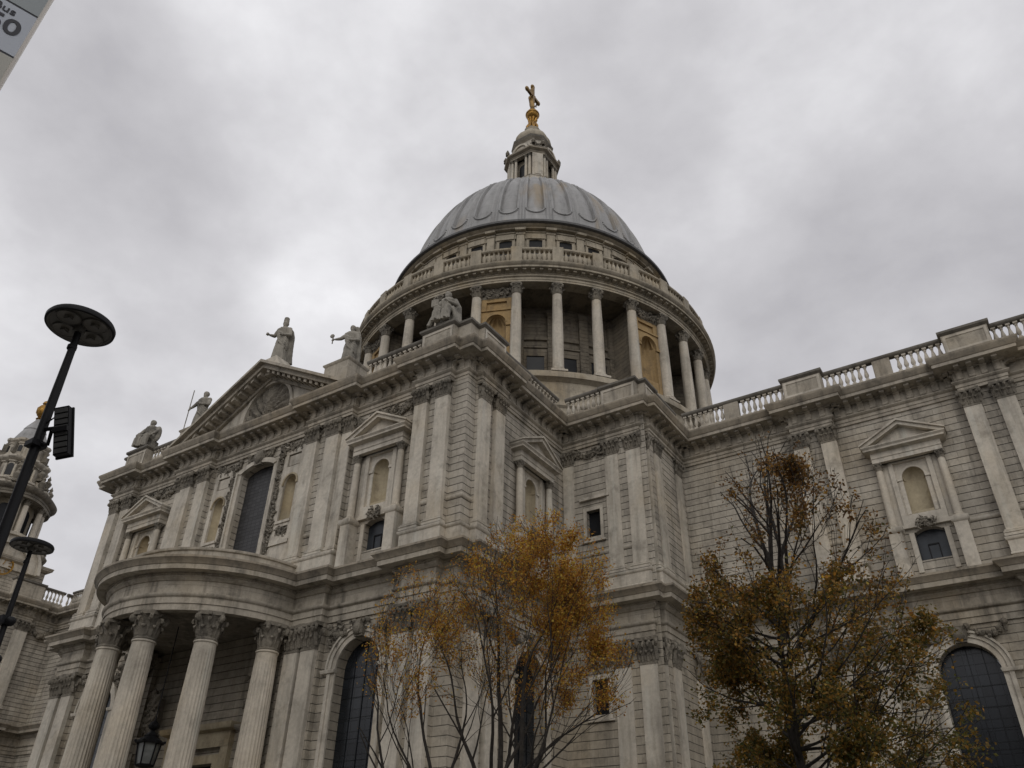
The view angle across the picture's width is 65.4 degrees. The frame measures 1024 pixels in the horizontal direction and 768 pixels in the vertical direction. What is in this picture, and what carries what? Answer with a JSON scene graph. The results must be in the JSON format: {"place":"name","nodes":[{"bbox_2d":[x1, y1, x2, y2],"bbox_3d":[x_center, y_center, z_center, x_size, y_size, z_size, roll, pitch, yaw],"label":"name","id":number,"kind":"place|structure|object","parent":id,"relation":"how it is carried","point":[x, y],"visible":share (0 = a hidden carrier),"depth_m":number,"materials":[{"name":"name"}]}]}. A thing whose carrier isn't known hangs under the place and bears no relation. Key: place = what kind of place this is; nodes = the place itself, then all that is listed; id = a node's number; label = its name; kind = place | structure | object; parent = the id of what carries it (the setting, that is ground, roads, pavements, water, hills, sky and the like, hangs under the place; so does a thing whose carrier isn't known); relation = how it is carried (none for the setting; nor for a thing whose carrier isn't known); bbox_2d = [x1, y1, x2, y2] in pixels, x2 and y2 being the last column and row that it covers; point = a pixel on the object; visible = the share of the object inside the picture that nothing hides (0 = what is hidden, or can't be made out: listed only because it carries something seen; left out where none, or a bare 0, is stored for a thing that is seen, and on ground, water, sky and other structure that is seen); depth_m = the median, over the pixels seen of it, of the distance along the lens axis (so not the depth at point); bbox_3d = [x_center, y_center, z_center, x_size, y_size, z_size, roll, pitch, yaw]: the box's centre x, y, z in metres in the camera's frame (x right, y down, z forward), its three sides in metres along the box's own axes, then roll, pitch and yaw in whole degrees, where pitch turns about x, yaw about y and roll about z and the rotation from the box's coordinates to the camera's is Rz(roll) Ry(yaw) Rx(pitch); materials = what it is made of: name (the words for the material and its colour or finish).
{"place":"outdoors","nodes":[
{"label":"outdoors","id":0,"kind":"place"},
{"bbox_2d":[0,84,1023,767],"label":"cathedral","id":1,"kind":"structure","parent":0,"point":[272,524],"depth_m":49.13,"materials":[{"name":"stone"}]},
{"bbox_2d":[70,672,120,767],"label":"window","id":2,"kind":"structure","parent":1,"relation":"in","point":[113,691],"depth_m":52.57,"materials":[{"name":"stone"}]},
{"bbox_2d":[131,420,161,453],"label":"statue","id":3,"kind":"object","parent":1,"relation":"on","point":[151,434],"visible":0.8,"depth_m":66.82,"materials":[{"name":"stone"}]},
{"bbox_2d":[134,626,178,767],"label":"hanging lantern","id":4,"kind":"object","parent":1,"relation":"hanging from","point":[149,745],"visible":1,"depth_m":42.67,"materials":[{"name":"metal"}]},
{"bbox_2d":[183,390,211,428],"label":"statue","id":5,"kind":"object","parent":1,"relation":"on","point":[202,404],"visible":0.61,"depth_m":65.84,"materials":[{"name":"stone"}]},
{"bbox_2d":[159,720,240,767],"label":"door","id":6,"kind":"structure","parent":1,"relation":"in","point":[221,734],"depth_m":44.94,"materials":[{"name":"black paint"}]},
{"bbox_2d":[219,450,280,554],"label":"great window","id":7,"kind":"structure","parent":1,"relation":"in","point":[259,494],"depth_m":54.68,"materials":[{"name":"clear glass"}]},
{"bbox_2d":[266,317,294,364],"bbox_3d":[-18.016,-3.487,62.246,2.115,4.329,1.246,-4,-34,7],"label":"statue","id":8,"kind":"object","parent":1,"relation":"on","point":[284,343],"visible":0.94,"depth_m":61.94,"materials":[{"name":"stone"}]},
{"bbox_2d":[330,325,361,361],"bbox_3d":[-12.073,-2.810,57.727,2.197,3.801,1.103,-4,-34,7],"label":"statue","id":9,"kind":"object","parent":1,"relation":"on","point":[353,339],"visible":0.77,"depth_m":57.66,"materials":[{"name":"stone"}]},
{"bbox_2d":[313,616,389,767],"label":"window","id":10,"kind":"structure","parent":1,"relation":"in","point":[356,712],"depth_m":41.77,"materials":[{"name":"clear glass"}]},
{"bbox_2d":[366,521,383,550],"bbox_3d":[-7.816,8.883,46.639,1.620,1.880,0.090,-19,-39,28],"label":"window","id":11,"kind":"structure","parent":1,"relation":"in","point":[375,535],"depth_m":46.77,"materials":[{"name":"black glass"}]},
{"bbox_2d":[424,256,436,267],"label":"attic window","id":12,"kind":"structure","parent":1,"relation":"in","point":[432,261],"depth_m":89.85,"materials":[{"name":"stone"}]},
{"bbox_2d":[427,291,461,328],"bbox_3d":[-4.496,-5.028,52.471,2.410,3.081,1.724,-10,-35,16],"label":"statue","id":13,"kind":"object","parent":1,"relation":"on","point":[447,307],"visible":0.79,"depth_m":51.84,"materials":[{"name":"stone"}]},
{"bbox_2d":[443,245,459,265],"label":"attic window","id":14,"kind":"structure","parent":1,"relation":"in","point":[453,252],"depth_m":88.10,"materials":[{"name":"stone"}]},
{"bbox_2d":[467,236,486,253],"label":"attic window","id":15,"kind":"structure","parent":1,"relation":"in","point":[477,244],"depth_m":86.78,"materials":[{"name":"stone"}]},
{"bbox_2d":[495,232,515,260],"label":"attic window","id":16,"kind":"structure","parent":1,"relation":"in","point":[504,240],"depth_m":85.91,"materials":[{"name":"stone"}]},
{"bbox_2d":[505,624,555,767],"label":"window","id":17,"kind":"structure","parent":1,"relation":"in","point":[529,708],"depth_m":43.87,"materials":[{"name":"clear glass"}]},
{"bbox_2d":[523,346,547,369],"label":"drum window","id":18,"kind":"structure","parent":1,"relation":"in","point":[534,357],"depth_m":77.26,"materials":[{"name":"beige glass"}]},
{"bbox_2d":[525,231,545,259],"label":"attic window","id":19,"kind":"structure","parent":1,"relation":"in","point":[533,238],"depth_m":85.62,"materials":[{"name":"stone"}]},
{"bbox_2d":[555,233,575,261],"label":"attic window","id":20,"kind":"structure","parent":1,"relation":"in","point":[566,241],"depth_m":85.93,"materials":[{"name":"stone"}]},
{"bbox_2d":[564,348,579,372],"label":"drum window","id":21,"kind":"structure","parent":1,"relation":"in","point":[571,356],"depth_m":77.62,"materials":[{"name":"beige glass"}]},
{"bbox_2d":[584,238,602,259],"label":"attic window","id":22,"kind":"structure","parent":1,"relation":"in","point":[591,246],"depth_m":86.78,"materials":[{"name":"stone"}]},
{"bbox_2d":[579,492,608,544],"bbox_3d":[5.512,8.818,52.021,2.200,3.160,0.580,-19,-39,28],"label":"window","id":23,"kind":"structure","parent":1,"relation":"in","point":[595,519],"depth_m":52.15,"materials":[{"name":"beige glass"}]},
{"bbox_2d":[589,352,609,375],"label":"drum window","id":24,"kind":"structure","parent":1,"relation":"in","point":[591,362],"depth_m":78.35,"materials":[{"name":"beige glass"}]},
{"bbox_2d":[588,673,615,722],"bbox_3d":[5.197,18.109,45.944,1.700,2.550,0.540,-19,-39,28],"label":"window","id":25,"kind":"structure","parent":1,"relation":"in","point":[609,716],"depth_m":45.77,"materials":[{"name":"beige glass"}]},
{"bbox_2d":[610,248,625,268],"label":"attic window","id":26,"kind":"structure","parent":1,"relation":"in","point":[615,254],"depth_m":88.04,"materials":[{"name":"stone"}]},
{"bbox_2d":[632,260,643,276],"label":"attic window","id":27,"kind":"structure","parent":1,"relation":"in","point":[634,263],"depth_m":89.90,"materials":[{"name":"stone"}]},
{"bbox_2d":[916,529,951,560],"bbox_3d":[24.450,9.316,46.240,1.620,1.880,0.090,-19,-39,28],"label":"window","id":28,"kind":"structure","parent":1,"relation":"in","point":[932,543],"depth_m":46.25,"materials":[{"name":"black glass"}]},
{"bbox_2d":[913,617,1023,767],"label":"window","id":29,"kind":"structure","parent":1,"relation":"in","point":[995,685],"depth_m":41.54,"materials":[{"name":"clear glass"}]},
{"bbox_2d":[0,0,1023,606],"label":"sky","id":30,"kind":"structure","parent":0,"point":[827,185],"materials":[{"name":"grey"}]},
{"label":"pavement","id":31,"kind":"structure","parent":0,"visible":0},
{"bbox_2d":[0,0,53,89],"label":"bus stop sign","id":32,"kind":"object","parent":31,"relation":"on","point":[20,21],"visible":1,"depth_m":2.02,"materials":[{"name":"metal"}]},
{"bbox_2d":[0,537,54,661],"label":"street lamp","id":33,"kind":"object","parent":31,"relation":"on","point":[29,546],"visible":1,"depth_m":16.60,"materials":[{"name":"black metal"}]},
{"bbox_2d":[0,304,115,558],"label":"street lamp","id":34,"kind":"object","parent":31,"relation":"on","point":[75,325],"visible":1,"depth_m":9.74,"materials":[{"name":"black metal"}]},
{"bbox_2d":[356,558,510,767],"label":"tree","id":35,"kind":"object","parent":31,"relation":"on","point":[437,625],"visible":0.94,"depth_m":23.06,"materials":[{"name":"brown plant"}]},
{"bbox_2d":[431,504,639,767],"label":"tree","id":36,"kind":"object","parent":31,"relation":"on","point":[566,602],"visible":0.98,"depth_m":23.50,"materials":[{"name":"orange plant"}]},
{"bbox_2d":[676,426,998,767],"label":"tree","id":37,"kind":"object","parent":31,"relation":"on","point":[777,607],"visible":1,"depth_m":21.19,"materials":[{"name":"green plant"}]}
]}

